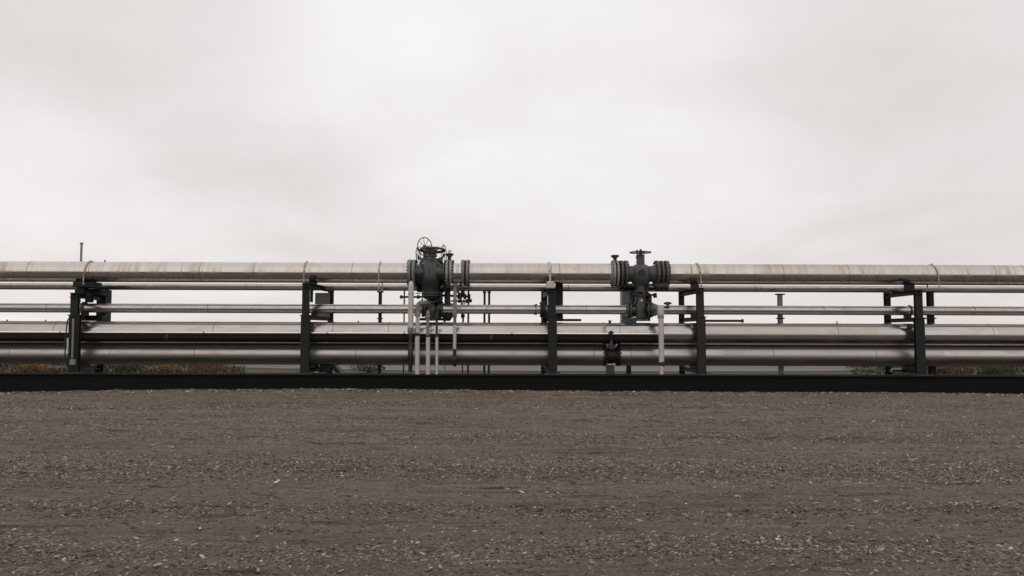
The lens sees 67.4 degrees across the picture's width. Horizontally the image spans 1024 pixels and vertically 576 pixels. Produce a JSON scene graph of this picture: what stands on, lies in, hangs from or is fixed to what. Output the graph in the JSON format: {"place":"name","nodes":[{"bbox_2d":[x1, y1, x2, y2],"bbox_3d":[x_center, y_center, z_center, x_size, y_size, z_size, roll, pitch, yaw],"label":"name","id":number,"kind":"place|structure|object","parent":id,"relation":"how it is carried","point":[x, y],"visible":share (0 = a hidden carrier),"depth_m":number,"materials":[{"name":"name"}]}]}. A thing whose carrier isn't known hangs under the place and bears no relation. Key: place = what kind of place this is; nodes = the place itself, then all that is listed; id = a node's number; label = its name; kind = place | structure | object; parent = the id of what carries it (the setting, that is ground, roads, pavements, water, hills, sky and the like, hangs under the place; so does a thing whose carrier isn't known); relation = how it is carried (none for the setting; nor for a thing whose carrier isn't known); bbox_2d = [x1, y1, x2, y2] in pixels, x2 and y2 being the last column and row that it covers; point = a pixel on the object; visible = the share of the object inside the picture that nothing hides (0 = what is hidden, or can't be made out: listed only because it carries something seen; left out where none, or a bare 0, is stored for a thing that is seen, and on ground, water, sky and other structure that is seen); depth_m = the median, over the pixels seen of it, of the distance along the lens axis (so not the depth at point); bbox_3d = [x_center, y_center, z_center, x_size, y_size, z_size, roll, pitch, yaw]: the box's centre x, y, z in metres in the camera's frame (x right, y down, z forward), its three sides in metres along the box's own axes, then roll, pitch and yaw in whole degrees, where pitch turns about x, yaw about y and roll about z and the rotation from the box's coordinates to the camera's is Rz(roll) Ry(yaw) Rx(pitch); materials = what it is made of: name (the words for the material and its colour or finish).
{"place":"outdoors","nodes":[
{"label":"outdoors","id":0,"kind":"place"},
{"bbox_2d":[0,345,1023,575],"bbox_3d":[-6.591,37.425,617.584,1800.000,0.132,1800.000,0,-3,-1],"label":"ground","id":1,"kind":"structure","parent":0,"point":[212,530],"depth_m":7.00,"materials":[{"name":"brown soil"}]},
{"bbox_2d":[10,364,51,371],"bbox_3d":[-16.277,2.713,26.063,1.378,0.435,0.696,0,-3,-1],"label":"shrub","id":2,"kind":"object","parent":1,"relation":"on","point":[33,366],"visible":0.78,"depth_m":25.98,"materials":[{"name":"brown plant"}]},
{"bbox_2d":[111,364,143,372],"bbox_3d":[-13.117,2.768,26.251,1.067,0.366,0.629,0,-3,-1],"label":"shrub","id":3,"kind":"object","parent":1,"relation":"on","point":[126,367],"visible":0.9,"depth_m":26.16,"materials":[{"name":"green plant"}]},
{"bbox_2d":[149,364,182,372],"bbox_3d":[-11.856,2.739,26.318,1.120,0.438,0.659,0,-3,-1],"label":"shrub","id":4,"kind":"object","parent":1,"relation":"on","point":[165,367],"visible":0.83,"depth_m":26.23,"materials":[{"name":"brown plant"}]},
{"bbox_2d":[188,365,231,372],"bbox_3d":[-10.447,2.763,26.382,1.474,0.408,0.826,-1,-4,19],"label":"shrub","id":5,"kind":"object","parent":1,"relation":"on","point":[203,367],"visible":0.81,"depth_m":26.31,"materials":[{"name":"brown plant"}]},
{"bbox_2d":[349,365,384,372],"bbox_3d":[-5.045,2.799,26.705,1.310,0.406,0.728,0,-3,-1],"label":"shrub","id":6,"kind":"object","parent":1,"relation":"on","point":[370,368],"visible":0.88,"depth_m":26.62,"materials":[{"name":"green plant"}]},
{"bbox_2d":[377,261,383,372],"bbox_3d":[-3.359,0.973,19.310,0.180,3.287,0.863,0,-3,-1],"label":"support post","id":7,"kind":"object","parent":1,"relation":"on","point":[379,318],"visible":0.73,"depth_m":19.59,"materials":[{"name":"grey metal"}]},
{"bbox_2d":[403,291,404,372],"bbox_3d":[-2.841,1.279,20.181,0.059,2.739,0.059,2,-4,-23],"label":"rod","id":8,"kind":"object","parent":1,"relation":"on","point":[404,321],"depth_m":20.20,"materials":[{"name":"metal"}]},
{"bbox_2d":[467,291,468,373],"bbox_3d":[-1.147,1.274,20.099,0.077,2.728,0.077,-1,-4,22],"label":"rod","id":9,"kind":"object","parent":1,"relation":"on","point":[467,321],"visible":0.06,"depth_m":20.11,"materials":[{"name":"metal"}]},
{"bbox_2d":[483,291,485,373],"bbox_3d":[-0.723,1.362,20.098,0.089,2.553,0.089,2,-4,-23],"label":"rod","id":10,"kind":"object","parent":1,"relation":"on","point":[484,303],"visible":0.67,"depth_m":20.13,"materials":[{"name":"metal"}]},
{"bbox_2d":[487,291,490,373],"bbox_3d":[-0.602,1.362,20.099,0.089,2.554,0.089,2,-4,-23],"label":"rod","id":11,"kind":"object","parent":1,"relation":"on","point":[488,292],"visible":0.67,"depth_m":20.11,"materials":[{"name":"metal"}]},
{"bbox_2d":[0,372,1023,393],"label":"base beam","id":12,"kind":"structure","parent":1,"relation":"on","point":[58,382],"depth_m":18.29,"materials":[{"name":"metal"}]},
{"bbox_2d":[407,281,413,371],"bbox_3d":[-2.440,0.923,18.483,0.150,2.197,0.146,0,-3,-1],"label":"riser","id":13,"kind":"object","parent":12,"relation":"on","point":[410,328],"visible":1,"depth_m":18.44,"materials":[{"name":"metal"}]},
{"bbox_2d":[414,300,430,373],"bbox_3d":[-2.132,1.193,18.695,0.259,1.782,0.684,-1,-4,22],"label":"riser","id":14,"kind":"object","parent":12,"relation":"on","point":[419,304],"visible":1,"depth_m":18.43,"materials":[{"name":"grey metal"}]},
{"bbox_2d":[425,310,429,373],"bbox_3d":[-2.026,1.303,18.465,0.125,1.535,0.123,0,-3,-1],"label":"riser","id":15,"kind":"object","parent":12,"relation":"on","point":[427,317],"visible":1,"depth_m":18.42,"materials":[{"name":"grey metal"}]},
{"bbox_2d":[435,311,438,373],"bbox_3d":[-1.813,1.315,18.466,0.091,1.511,0.089,0,-3,-1],"label":"riser","id":16,"kind":"object","parent":12,"relation":"on","point":[436,347],"visible":1,"depth_m":18.43,"materials":[{"name":"metal"}]},
{"bbox_2d":[451,284,457,366],"bbox_3d":[-1.375,0.897,18.496,0.173,1.983,0.170,0,-3,-1],"label":"drain pipe","id":17,"kind":"object","parent":12,"relation":"on","point":[454,358],"visible":1,"depth_m":18.46,"materials":[{"name":"grey metal"}]},
{"bbox_2d":[650,305,664,373],"bbox_3d":[3.559,1.252,18.907,0.178,1.694,0.930,0,-3,-5],"label":"riser","id":18,"kind":"object","parent":12,"relation":"on","point":[659,309],"visible":1,"depth_m":18.48,"materials":[{"name":"grey metal"}]},
{"bbox_2d":[0,364,1023,374],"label":"grass","id":19,"kind":"structure","parent":1,"relation":"on","point":[191,370],"depth_m":27.02,"materials":[{"name":"green plant"}]},
{"bbox_2d":[0,388,1023,570],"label":"stone flakes","id":20,"kind":"object","parent":1,"relation":"on","point":[567,433],"visible":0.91,"depth_m":17.59,"materials":[{"name":"grey stone"}]},
{"bbox_2d":[620,292,635,373],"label":"column","id":21,"kind":"structure","parent":1,"relation":"on","point":[624,297],"depth_m":20.55,"materials":[{"name":"grey metal"}]},
{"bbox_2d":[775,294,784,373],"bbox_3d":[6.918,1.411,19.776,0.200,2.529,0.200,0,-3,-1],"label":"support post","id":22,"kind":"object","parent":1,"relation":"on","point":[779,318],"visible":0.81,"depth_m":19.78,"materials":[{"name":"grey metal"}]},
{"bbox_2d":[923,263,939,374],"bbox_3d":[10.701,1.026,19.506,0.302,3.287,0.982,-1,-4,20],"label":"support post","id":23,"kind":"object","parent":1,"relation":"on","point":[930,318],"visible":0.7,"depth_m":19.80,"materials":[{"name":"grey metal"}]},
{"bbox_2d":[927,366,973,373],"bbox_3d":[15.191,2.855,26.841,2.084,0.430,0.743,0,-3,-1],"label":"shrub","id":24,"kind":"object","parent":1,"relation":"on","point":[943,369],"visible":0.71,"depth_m":26.73,"materials":[{"name":"brown plant"}]},
{"bbox_2d":[972,367,1018,374],"bbox_3d":[16.774,2.845,26.587,1.642,0.428,0.834,0,-3,-1],"label":"shrub","id":25,"kind":"object","parent":1,"relation":"on","point":[1003,369],"visible":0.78,"depth_m":26.52,"materials":[{"name":"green plant"}]},
{"bbox_2d":[0,0,1023,323],"label":"sky","id":26,"kind":"structure","parent":0,"point":[848,132],"materials":[{"name":"white"}]},
{"bbox_2d":[223,365,858,371],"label":"road","id":27,"kind":"structure","parent":0,"point":[497,368],"depth_m":29.47,"materials":[{"name":"grey asphalt"}]},
{"bbox_2d":[226,363,845,367],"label":"kerb","id":28,"kind":"structure","parent":27,"relation":"on","point":[614,364],"depth_m":31.54,"materials":[{"name":"grey concrete"}]},
{"bbox_3d":[-10.975,2.559,20.370,0.440,0.239,0.500,0,-3,-1],"label":"footing","id":29,"kind":"object","parent":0,"visible":0},
{"bbox_2d":[59,260,111,373],"bbox_3d":[-10.697,0.853,19.507,0.706,3.067,2.152,0,-3,-1],"label":"trestle","id":30,"kind":"object","parent":29,"relation":"on","point":[82,291],"visible":0.84,"depth_m":18.96,"materials":[{"name":"green paint"}]},
{"bbox_2d":[64,316,72,370],"bbox_3d":[-10.646,1.330,18.431,0.178,1.326,0.032,0,-3,-1],"label":"cable","id":31,"kind":"object","parent":30,"relation":"hanging from","point":[65,342],"visible":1,"depth_m":18.42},
{"bbox_2d":[67,318,75,364],"bbox_3d":[-10.563,1.287,18.415,0.234,1.114,0.080,0,-3,-1],"label":"conduit","id":32,"kind":"object","parent":30,"relation":"attached to","point":[72,361],"visible":1,"depth_m":18.40,"materials":[{"name":"grey metal"}]},
{"bbox_2d":[80,243,83,302],"bbox_3d":[-11.344,0.720,20.123,0.083,3.835,0.083,-1,-4,22],"label":"vent pole","id":33,"kind":"object","parent":30,"relation":"attached to","point":[81,247],"visible":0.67,"depth_m":20.20,"materials":[{"name":"grey metal"}]},
{"bbox_2d":[0,259,417,285],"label":"pipe","id":34,"kind":"object","parent":30,"relation":"on","point":[202,272],"visible":0.88,"depth_m":18.99,"materials":[{"name":"metal"}]},
{"bbox_2d":[411,246,448,296],"bbox_3d":[-2.037,-0.395,19.265,0.897,1.235,0.680,0,-3,-1],"label":"gate valve","id":35,"kind":"object","parent":34,"relation":"attached to","point":[429,272],"visible":0.98,"depth_m":19.05,"materials":[{"name":"grey paint"}]},
{"bbox_2d":[416,247,422,264],"bbox_3d":[-2.286,-0.716,19.735,0.313,0.669,0.536,0,-3,8],"label":"side valve","id":36,"kind":"object","parent":35,"relation":"attached to","point":[418,257],"visible":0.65,"depth_m":19.73,"materials":[{"name":"metal"}]},
{"bbox_2d":[417,237,431,257],"bbox_3d":[-2.248,-1.022,20.248,0.326,0.576,0.944,0,-3,5],"label":"handwheel","id":37,"kind":"object","parent":36,"relation":"attached to","point":[424,254],"visible":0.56,"depth_m":19.96,"materials":[{"name":"metal"}]},
{"bbox_2d":[421,296,443,320],"bbox_3d":[-2.003,0.513,19.353,0.548,0.626,0.413,0,-3,-1],"label":"bypass valve","id":38,"kind":"object","parent":35,"relation":"attached to","point":[434,307],"visible":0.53,"depth_m":19.20,"materials":[{"name":"grey paint"}]},
{"bbox_2d":[438,297,445,321],"bbox_3d":[-1.758,0.532,19.333,0.268,0.636,0.152,3,-4,-39],"label":"pipe","id":39,"kind":"object","parent":35,"relation":"attached to","point":[440,299],"visible":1,"depth_m":19.30,"materials":[{"name":"metal"}]},
{"bbox_2d":[439,245,446,264],"bbox_3d":[-1.870,-0.742,19.758,0.344,0.749,0.537,0,-3,-1],"label":"side valve","id":40,"kind":"object","parent":35,"relation":"attached to","point":[441,257],"visible":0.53,"depth_m":19.74,"materials":[{"name":"metal"}]},
{"bbox_2d":[440,282,449,292],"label":"pipe","id":41,"kind":"object","parent":35,"relation":"attached to","point":[447,286],"visible":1,"depth_m":18.96,"materials":[{"name":"metal"}]},
{"bbox_2d":[0,303,421,313],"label":"medium pipe","id":42,"kind":"object","parent":30,"relation":"on","point":[209,308],"visible":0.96,"depth_m":19.20,"materials":[{"name":"metal"}]},
{"bbox_3d":[-4.857,2.581,20.434,0.440,0.239,0.500,0,-3,-1],"label":"footing","id":43,"kind":"object","parent":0,"visible":0},
{"bbox_2d":[294,261,343,373],"bbox_3d":[-4.754,0.874,19.566,0.945,3.067,2.147,0,-3,-1],"label":"trestle","id":44,"kind":"object","parent":43,"relation":"on","point":[306,367],"visible":0.84,"depth_m":18.67,"materials":[{"name":"green paint"}]},
{"bbox_2d":[315,293,329,317],"bbox_3d":[-4.999,0.458,20.251,0.372,0.663,0.070,0,-3,-1],"label":"panel","id":45,"kind":"object","parent":44,"relation":"hanging from","point":[322,298],"visible":0.51,"depth_m":20.24,"materials":[{"name":"grey metal"}]},
{"bbox_3d":[0.860,2.601,20.494,0.440,0.239,0.500,0,-3,-1],"label":"footing","id":46,"kind":"object","parent":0,"visible":0},
{"bbox_2d":[541,268,562,374],"bbox_3d":[1.035,0.895,19.625,0.525,3.067,2.143,0,-3,-1],"label":"trestle","id":47,"kind":"object","parent":46,"relation":"on","point":[555,298],"visible":0.69,"depth_m":18.71,"materials":[{"name":"green paint"}]},
{"bbox_2d":[0,343,603,365],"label":"pipe","id":48,"kind":"object","parent":47,"relation":"on","point":[263,354],"visible":0.94,"depth_m":19.01,"materials":[{"name":"grey metal"}]},
{"bbox_2d":[0,320,1023,345],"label":"pipe","id":49,"kind":"object","parent":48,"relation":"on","point":[821,334],"visible":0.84,"depth_m":19.01,"materials":[{"name":"metal"}]},
{"bbox_2d":[0,333,657,342],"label":"wrapped pipe","id":50,"kind":"object","parent":49,"relation":"attached to","point":[58,337],"visible":1,"depth_m":18.75,"materials":[{"name":"metal"}]},
{"bbox_2d":[0,331,656,334],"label":"conduit","id":51,"kind":"object","parent":50,"relation":"attached to","point":[186,332],"visible":0.99,"depth_m":18.75,"materials":[{"name":"metal"}]},
{"bbox_2d":[602,331,621,373],"bbox_3d":[2.492,1.756,19.135,0.480,1.378,0.898,0,-3,-1],"label":"valve","id":52,"kind":"object","parent":48,"relation":"attached to","point":[612,353],"visible":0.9,"depth_m":19.11,"materials":[{"name":"metal"}]},
{"bbox_2d":[0,283,1023,292],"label":"thin pipe","id":53,"kind":"object","parent":47,"relation":"on","point":[489,287],"visible":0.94,"depth_m":20.01,"materials":[{"name":"metal"}]},
{"bbox_2d":[416,281,444,303],"bbox_3d":[-2.034,0.184,19.752,0.850,0.882,0.380,0,-3,-1],"label":"valve chest","id":54,"kind":"object","parent":53,"relation":"attached to","point":[419,288],"visible":0.28,"depth_m":19.62,"materials":[{"name":"metal"}]},
{"bbox_2d":[400,293,426,298],"bbox_3d":[-2.508,0.206,19.646,0.720,0.164,0.140,0,-3,-1],"label":"pipe","id":55,"kind":"object","parent":54,"relation":"attached to","point":[417,296],"visible":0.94,"depth_m":19.62,"materials":[{"name":"metal"}]},
{"bbox_2d":[443,290,470,298],"bbox_3d":[-1.410,0.166,19.660,0.694,0.250,0.155,0,-3,-1],"label":"pipe","id":56,"kind":"object","parent":54,"relation":"attached to","point":[464,295],"visible":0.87,"depth_m":19.62,"materials":[{"name":"metal"}]},
{"bbox_2d":[457,290,464,321],"bbox_3d":[-1.302,0.459,19.544,0.205,0.792,0.095,0,-3,-1],"label":"pipe","id":57,"kind":"object","parent":56,"relation":"attached to","point":[462,316],"visible":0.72,"depth_m":19.53,"materials":[{"name":"metal"}]},
{"bbox_2d":[451,299,471,303],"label":"pipe","id":58,"kind":"object","parent":56,"relation":"attached to","point":[465,301],"visible":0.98,"depth_m":19.63,"materials":[{"name":"metal"}]},
{"bbox_2d":[443,305,626,313],"bbox_3d":[0.571,0.542,19.378,4.705,0.238,0.238,0,-3,-1],"label":"medium pipe","id":59,"kind":"object","parent":47,"relation":"on","point":[528,309],"visible":0.91,"depth_m":19.28,"materials":[{"name":"metal"}]},
{"bbox_2d":[443,286,452,320],"bbox_3d":[-1.630,0.350,19.496,0.364,0.975,0.364,0,-3,-1],"label":"bypass valve","id":60,"kind":"object","parent":59,"relation":"attached to","point":[448,317],"visible":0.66,"depth_m":19.43,"materials":[{"name":"metal"}]},
{"bbox_2d":[533,302,545,316],"bbox_3d":[0.692,0.542,19.380,0.325,0.395,0.395,0,-3,-1],"label":"coupling","id":61,"kind":"object","parent":59,"relation":"attached to","point":[543,309],"visible":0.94,"depth_m":19.25,"materials":[{"name":"metal"}]},
{"bbox_2d":[464,260,620,286],"bbox_3d":[0.748,-0.364,19.293,3.874,0.680,0.679,0,-3,-1],"label":"pipe","id":62,"kind":"object","parent":47,"relation":"on","point":[538,273],"visible":0.91,"depth_m":19.07,"materials":[{"name":"grey metal"}]},
{"bbox_2d":[444,260,469,286],"bbox_3d":[-1.374,-0.371,19.271,0.638,0.680,0.679,0,-3,-1],"label":"pipe","id":63,"kind":"object","parent":62,"relation":"attached to","point":[456,274],"visible":0.79,"depth_m":19.02,"materials":[{"name":"metal"}]},
{"bbox_2d":[445,250,453,259],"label":"vent valve","id":64,"kind":"object","parent":63,"relation":"attached to","point":[449,255],"visible":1,"depth_m":19.25,"materials":[{"name":"metal"}]},
{"bbox_2d":[450,283,462,286],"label":"pipe","id":65,"kind":"object","parent":63,"relation":"attached to","point":[460,284],"visible":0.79,"depth_m":18.97,"materials":[{"name":"metal"}]},
{"bbox_2d":[611,255,618,260],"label":"vent valve","id":66,"kind":"object","parent":62,"relation":"on","point":[614,257],"visible":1,"depth_m":19.29,"materials":[{"name":"metal"}]},
{"bbox_2d":[616,260,629,286],"bbox_3d":[2.763,-0.356,19.314,0.305,0.680,0.679,0,-3,-1],"label":"flange","id":67,"kind":"object","parent":62,"relation":"attached to","point":[620,268],"visible":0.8,"depth_m":19.04,"materials":[{"name":"paint"}]},
{"bbox_2d":[546,262,553,287],"bbox_3d":[0.928,-0.322,18.943,0.186,0.695,0.679,0,-3,-1],"label":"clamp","id":68,"kind":"object","parent":47,"relation":"attached to","point":[549,283],"visible":1,"depth_m":18.62,"materials":[{"name":"metal"}]},
{"bbox_2d":[563,319,580,320],"bbox_3d":[1.468,0.825,19.777,0.620,0.060,0.150,0,-3,-1],"label":"cantilever bar","id":69,"kind":"object","parent":47,"relation":"attached to","point":[571,319],"visible":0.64,"depth_m":19.70,"materials":[{"name":"metal"}]},
{"bbox_3d":[4.552,2.615,20.532,0.440,0.239,0.500,0,-3,-1],"label":"footing","id":70,"kind":"object","parent":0,"visible":0},
{"bbox_2d":[678,262,711,374],"bbox_3d":[4.616,0.907,19.661,0.392,3.067,2.141,0,-3,-1],"label":"trestle","id":71,"kind":"object","parent":70,"relation":"on","point":[698,317],"visible":0.84,"depth_m":18.76,"materials":[{"name":"dark green paint"},{"name":"iron"},{"name":"steel"}]},
{"bbox_2d":[706,319,743,322],"bbox_3d":[5.439,0.848,19.818,1.057,0.100,0.150,0,-3,-1],"label":"cantilever bar","id":72,"kind":"object","parent":71,"relation":"attached to","point":[741,320],"visible":0.76,"depth_m":19.74,"materials":[{"name":"metal"}]},
{"bbox_2d":[620,345,1023,366],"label":"pipe","id":73,"kind":"object","parent":71,"relation":"on","point":[768,355],"visible":0.91,"depth_m":19.14,"materials":[{"name":"grey metal"}]},
{"bbox_2d":[652,261,1023,286],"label":"pipe","id":74,"kind":"object","parent":71,"relation":"on","point":[800,274],"visible":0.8,"depth_m":19.16,"materials":[{"name":"silver metal"}]},
{"bbox_2d":[624,249,660,292],"bbox_3d":[3.215,-0.436,19.323,0.927,1.092,0.679,0,-3,-1],"label":"gate valve","id":75,"kind":"object","parent":74,"relation":"attached to","point":[643,275],"visible":0.91,"depth_m":19.12,"materials":[{"name":"grey paint"}]},
{"bbox_2d":[625,292,656,320],"bbox_3d":[3.287,0.433,19.414,0.842,0.803,0.418,0,-3,-1],"label":"bypass valve","id":76,"kind":"object","parent":75,"relation":"attached to","point":[639,309],"visible":0.94,"depth_m":19.27,"materials":[{"name":"grey paint"}]},
{"bbox_2d":[629,294,633,304],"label":"pipe","id":77,"kind":"object","parent":76,"relation":"on","point":[631,297],"visible":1,"depth_m":19.38,"materials":[{"name":"metal"}]},
{"bbox_2d":[618,283,654,320],"bbox_3d":[3.292,0.365,19.799,1.071,0.970,0.420,0,-3,-1],"label":"valve chest","id":78,"kind":"object","parent":76,"relation":"attached to","point":[633,290],"visible":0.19,"depth_m":19.75,"materials":[{"name":"metal"}]},
{"bbox_2d":[646,292,656,302],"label":"pipe","id":79,"kind":"object","parent":76,"relation":"on","point":[654,295],"visible":1,"depth_m":19.38,"materials":[{"name":"metal"}]},
{"bbox_2d":[655,260,668,290],"bbox_3d":[3.714,-0.307,19.316,0.306,0.773,0.690,0,-3,-1],"label":"spacer ring","id":80,"kind":"object","parent":74,"relation":"attached to","point":[662,286],"visible":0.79,"depth_m":19.00,"materials":[{"name":"grey paint"}]},
{"bbox_2d":[664,302,1023,315],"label":"medium pipe","id":81,"kind":"object","parent":71,"relation":"on","point":[669,309],"visible":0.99,"depth_m":19.37,"materials":[{"name":"metal"}]},
{"bbox_3d":[10.116,2.635,20.590,0.440,0.239,0.500,0,-3,-1],"label":"footing","id":82,"kind":"object","parent":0,"visible":0},
{"bbox_2d":[882,284,933,375],"bbox_3d":[9.984,1.197,19.704,0.442,2.526,2.146,0,-3,-1],"label":"trestle","id":83,"kind":"object","parent":82,"relation":"on","point":[918,321],"visible":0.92,"depth_m":18.83,"materials":[{"name":"green paint"}]},
{"bbox_2d":[890,369,904,371],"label":"stub pipe","id":84,"kind":"object","parent":83,"relation":"attached to","point":[897,370],"visible":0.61,"depth_m":19.63,"materials":[{"name":"metal"}]}
]}

